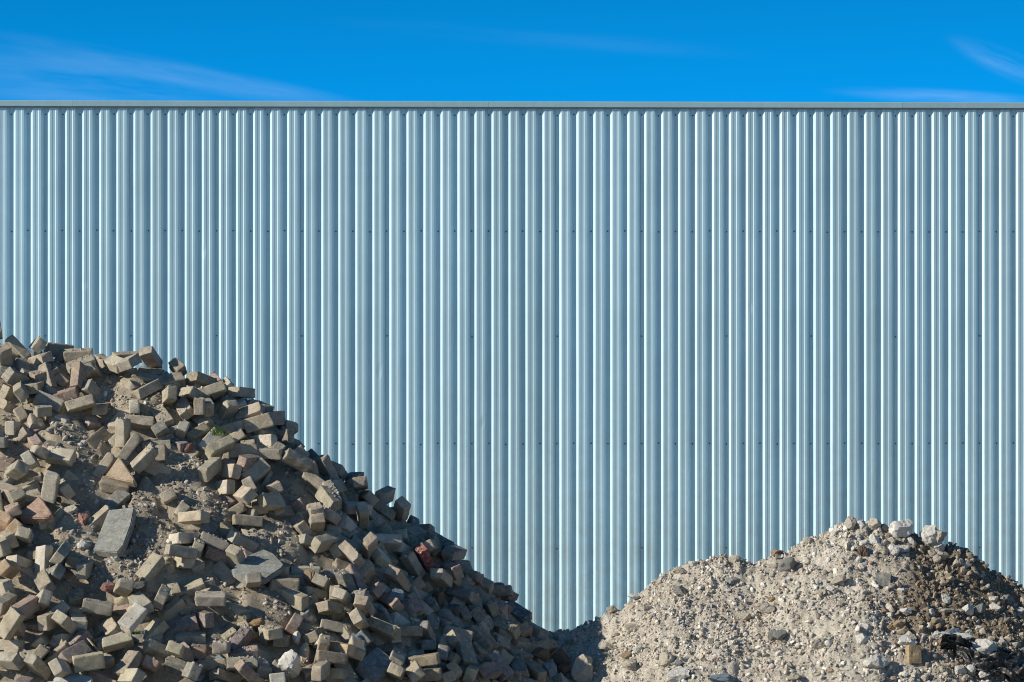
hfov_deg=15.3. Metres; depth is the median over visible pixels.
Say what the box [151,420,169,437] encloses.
paving brick
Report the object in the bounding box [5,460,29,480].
paving brick
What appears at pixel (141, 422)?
paving brick
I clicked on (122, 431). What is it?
paving brick
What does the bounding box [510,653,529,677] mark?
paving brick
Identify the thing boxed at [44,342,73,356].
paving brick
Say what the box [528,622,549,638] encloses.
paving brick
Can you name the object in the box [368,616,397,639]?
paving brick
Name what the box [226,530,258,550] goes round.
paving brick
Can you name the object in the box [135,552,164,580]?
paving brick
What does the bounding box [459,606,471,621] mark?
half brick
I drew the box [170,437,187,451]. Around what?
paving brick
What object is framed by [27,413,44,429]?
half brick
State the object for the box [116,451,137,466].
paving brick
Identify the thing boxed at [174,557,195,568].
paving brick
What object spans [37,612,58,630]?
paving brick
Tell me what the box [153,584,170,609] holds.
paving brick
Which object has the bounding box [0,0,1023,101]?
sky
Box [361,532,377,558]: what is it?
paving brick
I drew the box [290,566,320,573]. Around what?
paving brick
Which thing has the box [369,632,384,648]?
half brick
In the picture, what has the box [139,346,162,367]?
paving brick
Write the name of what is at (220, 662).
paving brick
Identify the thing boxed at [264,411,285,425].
paving brick
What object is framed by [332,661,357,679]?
paving brick
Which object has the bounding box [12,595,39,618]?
paving brick
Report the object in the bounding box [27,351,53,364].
paving brick
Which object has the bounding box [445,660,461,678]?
paving brick
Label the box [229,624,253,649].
paving brick
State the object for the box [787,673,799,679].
rock
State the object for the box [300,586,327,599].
paving brick
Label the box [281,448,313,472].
paving brick
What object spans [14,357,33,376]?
paving brick
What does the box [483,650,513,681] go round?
paving brick
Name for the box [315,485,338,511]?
paving brick
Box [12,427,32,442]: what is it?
paving brick
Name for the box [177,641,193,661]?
paving brick
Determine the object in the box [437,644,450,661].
paving brick
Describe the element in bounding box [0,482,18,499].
paving brick
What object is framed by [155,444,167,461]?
half brick
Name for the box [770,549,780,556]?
rock
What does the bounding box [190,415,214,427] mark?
paving brick
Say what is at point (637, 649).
rock
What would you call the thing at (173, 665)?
paving brick
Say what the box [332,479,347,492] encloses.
paving brick
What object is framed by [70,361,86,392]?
paving brick
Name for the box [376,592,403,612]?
paving brick
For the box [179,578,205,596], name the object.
paving brick
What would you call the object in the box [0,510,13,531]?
paving brick
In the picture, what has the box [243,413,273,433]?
paving brick
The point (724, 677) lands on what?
boulder
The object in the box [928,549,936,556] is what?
rock
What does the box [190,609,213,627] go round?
paving brick
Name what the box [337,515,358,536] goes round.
paving brick
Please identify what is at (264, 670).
paving brick
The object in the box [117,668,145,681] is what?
paving brick
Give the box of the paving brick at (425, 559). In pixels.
[413,542,435,572]
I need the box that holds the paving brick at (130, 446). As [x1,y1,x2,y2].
[118,432,142,460]
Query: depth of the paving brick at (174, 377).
27.48 m
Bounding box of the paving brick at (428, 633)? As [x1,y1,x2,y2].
[415,620,435,639]
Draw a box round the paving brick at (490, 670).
[479,661,502,679]
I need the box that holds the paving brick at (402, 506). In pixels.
[393,496,410,520]
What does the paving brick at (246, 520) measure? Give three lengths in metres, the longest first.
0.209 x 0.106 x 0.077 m
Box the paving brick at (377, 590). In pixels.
[368,581,385,600]
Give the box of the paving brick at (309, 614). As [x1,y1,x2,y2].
[300,602,316,624]
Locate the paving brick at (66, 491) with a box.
[59,477,75,499]
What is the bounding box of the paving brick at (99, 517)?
[89,505,110,527]
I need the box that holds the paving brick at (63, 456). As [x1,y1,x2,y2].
[45,446,76,466]
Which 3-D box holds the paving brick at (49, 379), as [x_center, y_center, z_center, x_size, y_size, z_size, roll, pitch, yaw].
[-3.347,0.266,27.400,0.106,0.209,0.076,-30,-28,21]
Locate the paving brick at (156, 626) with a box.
[143,617,168,642]
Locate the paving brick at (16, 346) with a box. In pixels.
[4,335,30,357]
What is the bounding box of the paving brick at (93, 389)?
[81,379,100,400]
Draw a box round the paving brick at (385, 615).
[376,610,393,623]
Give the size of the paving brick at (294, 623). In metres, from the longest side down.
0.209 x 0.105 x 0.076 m
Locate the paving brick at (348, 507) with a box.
[341,501,372,514]
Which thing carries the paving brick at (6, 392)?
on the soil mound
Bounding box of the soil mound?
[0,351,568,681]
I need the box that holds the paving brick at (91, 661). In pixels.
[72,651,104,672]
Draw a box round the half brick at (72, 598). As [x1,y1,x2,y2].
[67,588,82,605]
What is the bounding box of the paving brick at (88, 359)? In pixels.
[66,354,95,375]
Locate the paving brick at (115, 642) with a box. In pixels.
[102,630,133,652]
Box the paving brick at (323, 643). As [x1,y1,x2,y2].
[314,635,330,663]
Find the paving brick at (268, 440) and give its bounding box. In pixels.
[250,434,276,447]
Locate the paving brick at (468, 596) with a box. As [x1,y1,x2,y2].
[446,585,477,604]
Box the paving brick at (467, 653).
[455,641,476,666]
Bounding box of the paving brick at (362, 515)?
[356,501,368,528]
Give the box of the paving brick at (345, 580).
[334,569,356,592]
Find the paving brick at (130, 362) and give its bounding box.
[117,353,141,371]
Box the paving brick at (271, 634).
[258,624,282,639]
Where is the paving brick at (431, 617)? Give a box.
[425,613,440,632]
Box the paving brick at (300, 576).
[287,572,306,583]
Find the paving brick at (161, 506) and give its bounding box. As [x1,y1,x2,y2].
[154,486,168,510]
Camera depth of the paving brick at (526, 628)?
27.23 m
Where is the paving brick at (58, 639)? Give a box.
[52,634,73,644]
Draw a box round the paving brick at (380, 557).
[372,547,392,566]
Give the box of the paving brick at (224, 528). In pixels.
[217,521,238,538]
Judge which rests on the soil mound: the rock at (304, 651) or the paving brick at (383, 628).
the rock at (304, 651)
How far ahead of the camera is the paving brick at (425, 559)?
27.07 m
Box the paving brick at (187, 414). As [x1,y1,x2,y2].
[175,397,193,420]
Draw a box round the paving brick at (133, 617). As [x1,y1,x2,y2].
[118,602,147,632]
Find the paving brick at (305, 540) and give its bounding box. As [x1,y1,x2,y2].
[298,534,324,552]
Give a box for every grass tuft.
[131,630,143,634]
[205,423,229,435]
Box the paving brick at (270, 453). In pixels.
[257,447,282,459]
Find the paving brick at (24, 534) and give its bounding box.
[15,525,33,543]
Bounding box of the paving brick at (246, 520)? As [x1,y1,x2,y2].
[232,514,262,526]
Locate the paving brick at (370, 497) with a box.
[359,490,378,505]
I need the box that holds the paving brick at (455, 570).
[440,561,463,580]
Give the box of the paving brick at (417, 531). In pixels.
[403,525,426,537]
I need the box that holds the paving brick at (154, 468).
[143,459,171,475]
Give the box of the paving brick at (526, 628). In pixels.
[519,621,532,637]
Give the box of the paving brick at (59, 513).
[46,506,64,531]
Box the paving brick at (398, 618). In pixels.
[390,612,410,625]
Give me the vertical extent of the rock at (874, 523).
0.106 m
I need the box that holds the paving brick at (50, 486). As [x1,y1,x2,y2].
[41,470,59,503]
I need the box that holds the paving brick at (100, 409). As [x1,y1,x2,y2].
[92,402,109,414]
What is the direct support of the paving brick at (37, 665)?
on the soil mound
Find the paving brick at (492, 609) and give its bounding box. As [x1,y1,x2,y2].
[483,601,499,617]
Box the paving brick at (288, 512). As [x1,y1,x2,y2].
[267,505,294,518]
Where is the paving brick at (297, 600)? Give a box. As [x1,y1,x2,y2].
[280,589,308,610]
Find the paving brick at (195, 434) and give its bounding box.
[185,422,209,442]
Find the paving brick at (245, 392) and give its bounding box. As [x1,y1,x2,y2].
[228,387,254,398]
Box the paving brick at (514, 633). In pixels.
[493,616,520,639]
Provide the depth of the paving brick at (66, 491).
26.36 m
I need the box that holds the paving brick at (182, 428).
[175,421,189,439]
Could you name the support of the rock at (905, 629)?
on the gravel heap
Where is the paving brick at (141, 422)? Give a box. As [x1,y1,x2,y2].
[125,414,153,429]
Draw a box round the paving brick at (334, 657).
[316,649,348,664]
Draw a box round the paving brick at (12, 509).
[4,502,21,516]
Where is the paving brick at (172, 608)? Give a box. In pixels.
[157,597,185,621]
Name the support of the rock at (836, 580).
on the gravel heap
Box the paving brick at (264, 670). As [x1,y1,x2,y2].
[253,656,271,677]
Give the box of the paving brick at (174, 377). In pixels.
[158,372,185,391]
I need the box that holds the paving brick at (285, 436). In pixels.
[275,429,294,443]
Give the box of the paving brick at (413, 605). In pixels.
[402,598,424,614]
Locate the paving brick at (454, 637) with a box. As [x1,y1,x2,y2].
[446,629,474,650]
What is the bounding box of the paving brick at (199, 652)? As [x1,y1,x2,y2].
[191,642,206,659]
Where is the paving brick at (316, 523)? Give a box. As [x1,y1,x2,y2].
[308,513,324,532]
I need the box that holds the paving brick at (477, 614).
[470,605,486,622]
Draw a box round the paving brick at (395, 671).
[387,662,405,680]
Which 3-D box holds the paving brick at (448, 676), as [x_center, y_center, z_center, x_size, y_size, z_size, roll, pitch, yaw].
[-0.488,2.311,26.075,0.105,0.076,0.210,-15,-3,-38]
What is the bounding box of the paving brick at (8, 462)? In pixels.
[0,456,15,471]
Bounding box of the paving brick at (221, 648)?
[212,640,230,653]
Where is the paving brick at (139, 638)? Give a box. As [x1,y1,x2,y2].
[123,628,147,644]
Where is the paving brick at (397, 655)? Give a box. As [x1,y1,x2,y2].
[389,646,405,665]
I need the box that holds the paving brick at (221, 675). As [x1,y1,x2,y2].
[209,668,240,681]
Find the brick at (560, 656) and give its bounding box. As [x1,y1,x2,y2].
[551,647,569,665]
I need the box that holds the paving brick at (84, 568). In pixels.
[76,560,92,579]
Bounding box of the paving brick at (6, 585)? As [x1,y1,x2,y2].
[0,579,15,595]
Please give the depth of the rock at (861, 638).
26.74 m
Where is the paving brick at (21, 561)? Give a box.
[6,555,32,567]
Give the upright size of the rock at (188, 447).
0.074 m
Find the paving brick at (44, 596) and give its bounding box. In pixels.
[36,589,52,612]
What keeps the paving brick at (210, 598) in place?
on the loose bricks at (435, 544)
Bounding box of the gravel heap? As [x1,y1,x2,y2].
[549,522,1023,681]
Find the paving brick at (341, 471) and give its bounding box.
[332,461,347,481]
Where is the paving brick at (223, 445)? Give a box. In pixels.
[205,435,234,458]
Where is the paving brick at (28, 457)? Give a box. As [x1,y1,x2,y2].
[20,450,39,469]
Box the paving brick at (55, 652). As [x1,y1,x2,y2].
[42,640,70,669]
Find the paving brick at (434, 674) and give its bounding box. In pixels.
[419,667,441,681]
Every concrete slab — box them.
[53,672,92,681]
[93,508,136,557]
[231,549,283,585]
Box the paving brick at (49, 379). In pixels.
[35,362,56,387]
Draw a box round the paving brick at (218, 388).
[198,380,226,397]
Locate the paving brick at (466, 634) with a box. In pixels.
[442,625,472,641]
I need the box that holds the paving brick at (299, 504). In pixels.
[287,497,307,512]
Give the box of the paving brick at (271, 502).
[256,493,285,510]
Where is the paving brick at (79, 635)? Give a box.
[68,628,92,645]
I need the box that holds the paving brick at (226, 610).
[221,600,250,622]
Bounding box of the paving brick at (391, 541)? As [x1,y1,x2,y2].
[374,534,402,549]
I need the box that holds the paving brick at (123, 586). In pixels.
[113,578,134,596]
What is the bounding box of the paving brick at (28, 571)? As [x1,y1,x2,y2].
[15,566,34,577]
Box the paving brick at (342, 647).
[328,640,355,655]
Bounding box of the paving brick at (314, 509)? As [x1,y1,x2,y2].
[306,502,325,516]
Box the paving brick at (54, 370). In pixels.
[28,365,58,381]
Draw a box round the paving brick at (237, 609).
[229,603,250,617]
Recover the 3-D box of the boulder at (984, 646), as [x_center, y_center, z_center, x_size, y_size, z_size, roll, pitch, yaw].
[3.332,2.168,26.814,0.199,0.155,0.145,0,0,-35]
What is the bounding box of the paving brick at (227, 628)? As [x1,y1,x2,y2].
[221,622,236,640]
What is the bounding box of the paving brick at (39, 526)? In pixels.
[26,505,47,529]
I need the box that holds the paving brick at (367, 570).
[360,560,376,583]
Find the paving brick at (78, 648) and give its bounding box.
[58,640,92,665]
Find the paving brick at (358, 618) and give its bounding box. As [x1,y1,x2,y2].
[349,607,368,629]
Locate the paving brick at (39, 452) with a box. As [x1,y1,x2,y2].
[30,445,49,459]
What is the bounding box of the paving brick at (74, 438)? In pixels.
[50,436,78,448]
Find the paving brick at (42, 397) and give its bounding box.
[33,390,64,413]
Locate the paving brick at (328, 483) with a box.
[322,480,341,509]
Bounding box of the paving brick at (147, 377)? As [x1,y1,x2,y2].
[132,371,158,382]
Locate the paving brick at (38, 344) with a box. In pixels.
[29,337,46,353]
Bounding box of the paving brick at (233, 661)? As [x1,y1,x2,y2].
[226,657,257,670]
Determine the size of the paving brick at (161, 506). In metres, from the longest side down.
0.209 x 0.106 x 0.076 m
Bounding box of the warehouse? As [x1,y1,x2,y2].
[0,100,1023,631]
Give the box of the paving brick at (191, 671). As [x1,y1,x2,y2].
[181,662,201,680]
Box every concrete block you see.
[875,572,891,586]
[905,645,921,663]
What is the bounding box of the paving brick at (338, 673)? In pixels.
[327,668,348,679]
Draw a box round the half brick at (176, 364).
[168,357,186,375]
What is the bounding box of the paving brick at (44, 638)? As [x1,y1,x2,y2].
[30,630,51,648]
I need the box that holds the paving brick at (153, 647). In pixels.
[142,638,170,658]
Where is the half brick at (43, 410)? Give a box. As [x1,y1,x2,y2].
[33,403,51,416]
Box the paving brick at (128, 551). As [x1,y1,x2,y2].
[123,546,132,555]
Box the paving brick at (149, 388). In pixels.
[132,379,162,398]
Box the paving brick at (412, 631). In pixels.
[398,626,422,637]
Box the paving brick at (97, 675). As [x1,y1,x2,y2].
[88,669,117,681]
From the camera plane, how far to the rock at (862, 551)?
27.47 m
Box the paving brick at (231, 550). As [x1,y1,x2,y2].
[225,544,245,568]
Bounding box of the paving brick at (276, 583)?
[269,577,299,591]
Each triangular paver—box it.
[19,497,53,523]
[105,458,136,486]
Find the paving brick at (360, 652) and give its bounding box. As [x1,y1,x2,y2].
[348,636,365,660]
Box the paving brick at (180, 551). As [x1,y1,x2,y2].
[164,544,197,558]
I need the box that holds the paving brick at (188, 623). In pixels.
[168,613,199,632]
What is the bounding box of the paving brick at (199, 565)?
[187,546,204,573]
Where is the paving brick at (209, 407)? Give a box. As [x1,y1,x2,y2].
[202,395,213,416]
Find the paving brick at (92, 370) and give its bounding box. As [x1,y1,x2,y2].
[84,362,100,378]
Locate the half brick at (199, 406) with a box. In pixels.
[193,397,204,414]
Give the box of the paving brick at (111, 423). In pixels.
[108,409,128,430]
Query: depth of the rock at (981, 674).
26.61 m
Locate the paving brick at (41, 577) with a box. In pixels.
[33,569,55,591]
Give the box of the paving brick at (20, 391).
[13,382,28,402]
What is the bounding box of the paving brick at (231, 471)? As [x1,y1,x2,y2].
[220,464,241,479]
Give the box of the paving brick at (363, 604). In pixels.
[353,594,374,617]
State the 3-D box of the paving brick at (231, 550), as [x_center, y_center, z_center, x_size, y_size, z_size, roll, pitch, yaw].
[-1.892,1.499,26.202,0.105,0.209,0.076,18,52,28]
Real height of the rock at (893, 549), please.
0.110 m
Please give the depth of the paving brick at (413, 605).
26.51 m
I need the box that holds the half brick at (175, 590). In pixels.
[167,582,181,597]
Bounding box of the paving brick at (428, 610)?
[405,591,433,618]
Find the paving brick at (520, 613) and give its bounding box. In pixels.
[507,599,531,623]
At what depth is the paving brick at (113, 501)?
26.51 m
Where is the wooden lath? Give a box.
[81,630,98,651]
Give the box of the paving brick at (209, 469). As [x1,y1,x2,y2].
[198,456,222,481]
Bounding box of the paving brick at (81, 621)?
[70,614,87,630]
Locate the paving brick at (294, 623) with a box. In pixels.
[284,613,303,635]
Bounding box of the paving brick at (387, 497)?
[375,486,395,503]
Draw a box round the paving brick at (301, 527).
[291,520,311,534]
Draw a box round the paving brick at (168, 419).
[151,404,174,427]
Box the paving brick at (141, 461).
[130,444,158,472]
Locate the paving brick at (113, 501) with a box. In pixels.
[100,490,131,509]
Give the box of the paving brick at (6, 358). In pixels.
[0,343,12,366]
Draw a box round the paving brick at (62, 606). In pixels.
[44,600,69,613]
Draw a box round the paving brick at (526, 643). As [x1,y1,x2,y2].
[511,636,536,651]
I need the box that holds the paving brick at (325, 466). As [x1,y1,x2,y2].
[314,454,339,479]
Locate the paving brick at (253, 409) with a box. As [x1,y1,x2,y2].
[235,402,264,419]
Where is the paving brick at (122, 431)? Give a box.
[115,418,130,447]
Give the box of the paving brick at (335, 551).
[329,543,350,561]
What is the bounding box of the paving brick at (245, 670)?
[234,659,263,681]
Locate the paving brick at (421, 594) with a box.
[410,586,428,603]
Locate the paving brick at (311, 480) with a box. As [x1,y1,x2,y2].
[301,470,323,492]
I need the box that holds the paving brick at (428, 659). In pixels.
[408,652,440,666]
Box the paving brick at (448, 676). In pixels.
[440,670,455,681]
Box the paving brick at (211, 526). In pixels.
[198,520,218,546]
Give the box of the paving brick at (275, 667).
[270,658,284,672]
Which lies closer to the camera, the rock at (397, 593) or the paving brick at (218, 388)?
the rock at (397, 593)
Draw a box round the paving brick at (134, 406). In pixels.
[129,399,139,414]
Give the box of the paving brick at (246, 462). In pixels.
[237,453,260,471]
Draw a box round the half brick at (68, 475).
[62,470,79,481]
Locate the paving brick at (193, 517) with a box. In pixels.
[178,510,209,524]
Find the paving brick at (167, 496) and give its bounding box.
[159,487,176,504]
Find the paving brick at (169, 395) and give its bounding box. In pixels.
[161,385,177,405]
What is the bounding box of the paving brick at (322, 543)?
[309,532,339,552]
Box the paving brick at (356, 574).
[344,564,366,589]
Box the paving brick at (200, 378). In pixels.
[186,371,214,386]
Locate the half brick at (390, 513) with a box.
[379,505,396,521]
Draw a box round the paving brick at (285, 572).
[276,565,289,576]
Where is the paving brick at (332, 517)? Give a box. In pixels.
[324,507,341,525]
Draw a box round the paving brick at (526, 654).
[508,648,533,659]
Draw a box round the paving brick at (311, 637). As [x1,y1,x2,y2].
[303,626,325,644]
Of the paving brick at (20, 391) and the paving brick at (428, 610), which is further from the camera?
the paving brick at (20, 391)
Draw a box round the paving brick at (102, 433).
[86,426,112,448]
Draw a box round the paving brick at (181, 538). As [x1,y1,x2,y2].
[169,532,198,543]
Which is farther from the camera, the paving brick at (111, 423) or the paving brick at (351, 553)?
the paving brick at (111, 423)
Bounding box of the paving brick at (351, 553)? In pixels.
[338,540,365,567]
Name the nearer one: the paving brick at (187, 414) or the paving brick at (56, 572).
the paving brick at (56, 572)
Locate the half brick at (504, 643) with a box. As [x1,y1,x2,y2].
[495,634,510,651]
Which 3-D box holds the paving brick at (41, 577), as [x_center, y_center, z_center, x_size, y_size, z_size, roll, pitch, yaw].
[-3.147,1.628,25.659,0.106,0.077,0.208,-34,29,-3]
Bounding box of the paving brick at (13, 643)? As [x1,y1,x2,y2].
[0,639,24,649]
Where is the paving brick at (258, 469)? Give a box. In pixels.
[240,457,270,482]
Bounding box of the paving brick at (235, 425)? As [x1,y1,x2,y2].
[217,419,244,432]
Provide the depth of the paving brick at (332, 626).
25.98 m
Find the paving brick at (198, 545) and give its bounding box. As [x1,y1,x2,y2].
[192,538,204,557]
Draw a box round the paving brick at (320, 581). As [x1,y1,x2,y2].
[311,573,330,591]
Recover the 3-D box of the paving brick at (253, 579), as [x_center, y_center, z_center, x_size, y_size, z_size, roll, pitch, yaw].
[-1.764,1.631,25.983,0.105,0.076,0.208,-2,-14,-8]
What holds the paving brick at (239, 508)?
on the soil mound
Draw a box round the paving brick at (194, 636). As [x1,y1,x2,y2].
[175,631,205,642]
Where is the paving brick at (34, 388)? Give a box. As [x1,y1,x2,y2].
[24,381,43,393]
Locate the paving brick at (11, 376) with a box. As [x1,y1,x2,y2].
[1,367,29,385]
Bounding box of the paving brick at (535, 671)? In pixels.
[524,659,546,681]
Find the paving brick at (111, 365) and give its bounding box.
[103,354,124,373]
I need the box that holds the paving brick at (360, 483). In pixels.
[352,476,367,490]
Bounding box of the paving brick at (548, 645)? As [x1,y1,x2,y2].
[535,639,557,652]
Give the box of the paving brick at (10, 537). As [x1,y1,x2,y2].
[0,530,18,548]
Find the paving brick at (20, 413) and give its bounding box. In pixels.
[13,405,27,421]
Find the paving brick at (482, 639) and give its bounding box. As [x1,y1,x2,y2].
[467,625,494,650]
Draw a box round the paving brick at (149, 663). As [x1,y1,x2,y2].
[142,655,159,672]
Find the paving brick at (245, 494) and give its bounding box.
[233,485,257,504]
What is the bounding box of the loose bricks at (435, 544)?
[0,323,574,681]
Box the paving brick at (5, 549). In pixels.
[0,539,11,557]
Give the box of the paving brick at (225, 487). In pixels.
[214,479,234,495]
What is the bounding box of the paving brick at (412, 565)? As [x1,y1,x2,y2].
[399,551,425,578]
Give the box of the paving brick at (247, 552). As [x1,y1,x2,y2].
[239,546,255,557]
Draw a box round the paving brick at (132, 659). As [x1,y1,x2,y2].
[113,650,141,676]
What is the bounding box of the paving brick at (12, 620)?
[0,607,25,639]
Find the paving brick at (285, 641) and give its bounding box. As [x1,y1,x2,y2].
[273,635,291,646]
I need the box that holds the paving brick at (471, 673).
[462,664,478,681]
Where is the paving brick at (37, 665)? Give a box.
[22,652,51,680]
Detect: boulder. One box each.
[277,649,300,678]
[571,654,592,681]
[665,666,689,681]
[708,673,734,681]
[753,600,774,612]
[778,557,797,571]
[863,654,889,667]
[888,519,913,538]
[897,634,917,644]
[919,525,937,543]
[939,608,957,612]
[954,632,972,639]
[972,639,997,653]
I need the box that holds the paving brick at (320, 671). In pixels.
[311,661,329,680]
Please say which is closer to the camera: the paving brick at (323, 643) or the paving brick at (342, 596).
the paving brick at (323, 643)
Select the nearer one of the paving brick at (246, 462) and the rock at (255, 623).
the rock at (255, 623)
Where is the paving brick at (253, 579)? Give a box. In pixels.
[245,572,261,587]
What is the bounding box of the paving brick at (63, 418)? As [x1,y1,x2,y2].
[54,413,79,423]
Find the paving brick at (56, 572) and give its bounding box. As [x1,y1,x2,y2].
[48,563,65,582]
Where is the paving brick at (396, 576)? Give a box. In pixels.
[384,564,408,588]
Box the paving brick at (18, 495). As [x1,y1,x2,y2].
[8,487,25,503]
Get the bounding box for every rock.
[31,349,42,355]
[45,427,56,433]
[56,496,61,502]
[64,504,77,513]
[77,512,89,525]
[77,539,90,549]
[100,582,115,592]
[131,581,146,592]
[184,443,194,452]
[197,674,203,680]
[249,618,264,628]
[292,631,300,644]
[299,642,309,661]
[304,569,314,583]
[349,633,362,639]
[376,606,383,611]
[388,587,403,601]
[425,595,432,603]
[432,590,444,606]
[447,604,461,616]
[542,662,557,676]
[557,664,570,675]
[565,639,573,643]
[598,642,612,649]
[602,614,612,623]
[606,605,617,613]
[620,651,630,658]
[623,659,636,670]
[624,623,640,630]
[627,594,639,598]
[632,644,642,654]
[637,611,644,616]
[644,605,652,610]
[658,651,674,666]
[670,660,682,665]
[672,567,686,573]
[672,586,687,596]
[682,632,691,641]
[688,561,697,567]
[708,638,717,643]
[726,577,740,585]
[729,555,741,563]
[740,612,750,619]
[754,651,760,655]
[767,629,775,640]
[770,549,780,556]
[772,629,787,639]
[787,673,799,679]
[803,537,813,543]
[810,638,827,648]
[811,589,827,596]
[817,538,827,543]
[821,570,827,575]
[826,585,837,591]
[830,575,845,584]
[837,600,843,605]
[840,534,854,539]
[844,516,856,528]
[846,664,854,668]
[855,633,868,643]
[856,520,865,528]
[856,529,867,536]
[857,545,868,556]
[858,622,870,630]
[863,524,871,533]
[868,517,880,530]
[869,534,879,543]
[869,615,878,621]
[874,674,884,680]
[876,543,888,554]
[879,608,888,612]
[880,524,888,532]
[887,537,895,543]
[888,543,900,555]
[893,620,903,628]
[899,545,909,552]
[899,608,911,615]
[902,626,909,633]
[902,671,908,676]
[906,631,915,639]
[907,537,916,543]
[916,537,926,545]
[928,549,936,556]
[929,608,935,616]
[931,630,940,639]
[932,554,940,562]
[933,623,940,629]
[934,543,944,550]
[936,530,946,543]
[937,551,948,560]
[938,631,950,638]
[939,665,947,671]
[941,594,950,604]
[948,627,960,633]
[952,557,963,566]
[954,665,966,674]
[961,674,969,680]
[962,604,973,615]
[966,664,975,673]
[974,603,985,613]
[978,671,989,677]
[989,596,997,601]
[989,603,1000,610]
[1002,594,1011,604]
[1015,607,1023,613]
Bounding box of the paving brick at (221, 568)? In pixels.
[212,560,236,584]
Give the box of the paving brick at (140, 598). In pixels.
[127,591,153,613]
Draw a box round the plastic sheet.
[940,634,1023,681]
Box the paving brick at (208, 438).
[196,427,224,452]
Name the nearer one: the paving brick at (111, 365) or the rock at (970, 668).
the rock at (970, 668)
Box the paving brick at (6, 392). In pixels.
[0,384,15,399]
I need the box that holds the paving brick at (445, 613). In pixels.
[437,607,463,628]
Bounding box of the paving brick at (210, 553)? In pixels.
[204,545,229,565]
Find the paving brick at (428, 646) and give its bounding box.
[421,639,435,652]
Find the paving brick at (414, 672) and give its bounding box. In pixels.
[405,660,425,681]
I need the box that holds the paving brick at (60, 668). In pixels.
[48,658,72,677]
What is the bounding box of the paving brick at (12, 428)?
[5,421,21,435]
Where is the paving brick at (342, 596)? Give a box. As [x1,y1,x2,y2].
[331,586,353,605]
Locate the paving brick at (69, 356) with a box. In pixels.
[63,348,92,363]
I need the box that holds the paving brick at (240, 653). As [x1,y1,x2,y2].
[228,645,259,656]
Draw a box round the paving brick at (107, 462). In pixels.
[92,452,115,478]
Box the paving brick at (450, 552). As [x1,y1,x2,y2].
[441,544,466,560]
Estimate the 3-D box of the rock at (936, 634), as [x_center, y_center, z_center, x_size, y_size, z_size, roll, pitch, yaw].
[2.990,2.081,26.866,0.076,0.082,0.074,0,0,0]
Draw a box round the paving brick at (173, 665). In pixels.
[163,656,187,676]
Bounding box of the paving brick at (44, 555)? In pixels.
[35,545,52,573]
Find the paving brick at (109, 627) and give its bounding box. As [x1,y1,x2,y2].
[100,616,121,635]
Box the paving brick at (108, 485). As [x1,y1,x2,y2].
[99,476,129,492]
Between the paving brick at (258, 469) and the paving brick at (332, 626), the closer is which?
the paving brick at (332, 626)
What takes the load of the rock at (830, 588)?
on the gravel heap
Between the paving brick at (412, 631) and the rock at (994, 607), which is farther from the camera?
the rock at (994, 607)
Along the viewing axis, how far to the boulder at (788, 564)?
27.54 m
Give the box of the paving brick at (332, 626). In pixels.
[320,619,350,632]
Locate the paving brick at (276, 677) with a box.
[268,672,285,681]
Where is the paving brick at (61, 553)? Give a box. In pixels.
[49,541,70,564]
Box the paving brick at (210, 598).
[195,591,225,606]
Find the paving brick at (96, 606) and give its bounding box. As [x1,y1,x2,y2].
[82,597,113,615]
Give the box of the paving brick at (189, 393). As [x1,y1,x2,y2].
[177,386,203,401]
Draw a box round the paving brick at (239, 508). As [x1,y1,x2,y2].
[228,502,246,515]
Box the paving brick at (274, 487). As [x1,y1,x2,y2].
[265,480,283,493]
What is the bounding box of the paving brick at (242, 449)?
[228,443,257,458]
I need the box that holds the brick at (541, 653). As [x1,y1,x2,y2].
[531,647,549,661]
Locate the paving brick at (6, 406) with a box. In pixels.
[0,397,15,411]
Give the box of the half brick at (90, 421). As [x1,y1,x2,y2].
[81,414,100,429]
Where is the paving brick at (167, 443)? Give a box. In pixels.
[141,440,170,449]
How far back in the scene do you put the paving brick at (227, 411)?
27.36 m
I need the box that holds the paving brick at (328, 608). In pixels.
[315,600,343,615]
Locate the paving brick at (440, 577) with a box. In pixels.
[430,568,452,587]
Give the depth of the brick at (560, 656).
27.32 m
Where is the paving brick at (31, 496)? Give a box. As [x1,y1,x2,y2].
[19,488,40,508]
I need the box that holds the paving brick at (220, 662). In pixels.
[196,658,226,670]
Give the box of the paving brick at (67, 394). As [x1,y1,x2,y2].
[52,386,79,400]
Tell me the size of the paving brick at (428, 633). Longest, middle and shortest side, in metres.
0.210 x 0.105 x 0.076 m
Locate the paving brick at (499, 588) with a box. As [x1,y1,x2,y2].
[492,582,504,594]
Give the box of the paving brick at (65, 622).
[51,609,77,634]
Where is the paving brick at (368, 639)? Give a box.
[357,629,375,646]
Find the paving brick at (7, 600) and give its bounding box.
[0,591,17,616]
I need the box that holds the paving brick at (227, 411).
[218,400,239,419]
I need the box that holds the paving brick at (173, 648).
[165,640,184,657]
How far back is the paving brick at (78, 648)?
25.18 m
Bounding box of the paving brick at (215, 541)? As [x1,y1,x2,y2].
[199,530,229,551]
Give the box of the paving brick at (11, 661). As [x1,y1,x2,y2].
[0,652,24,669]
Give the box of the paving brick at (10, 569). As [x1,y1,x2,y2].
[0,559,21,578]
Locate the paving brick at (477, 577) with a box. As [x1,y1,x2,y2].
[464,569,483,584]
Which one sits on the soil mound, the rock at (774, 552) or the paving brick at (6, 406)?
the paving brick at (6, 406)
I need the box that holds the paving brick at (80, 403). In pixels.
[65,394,95,413]

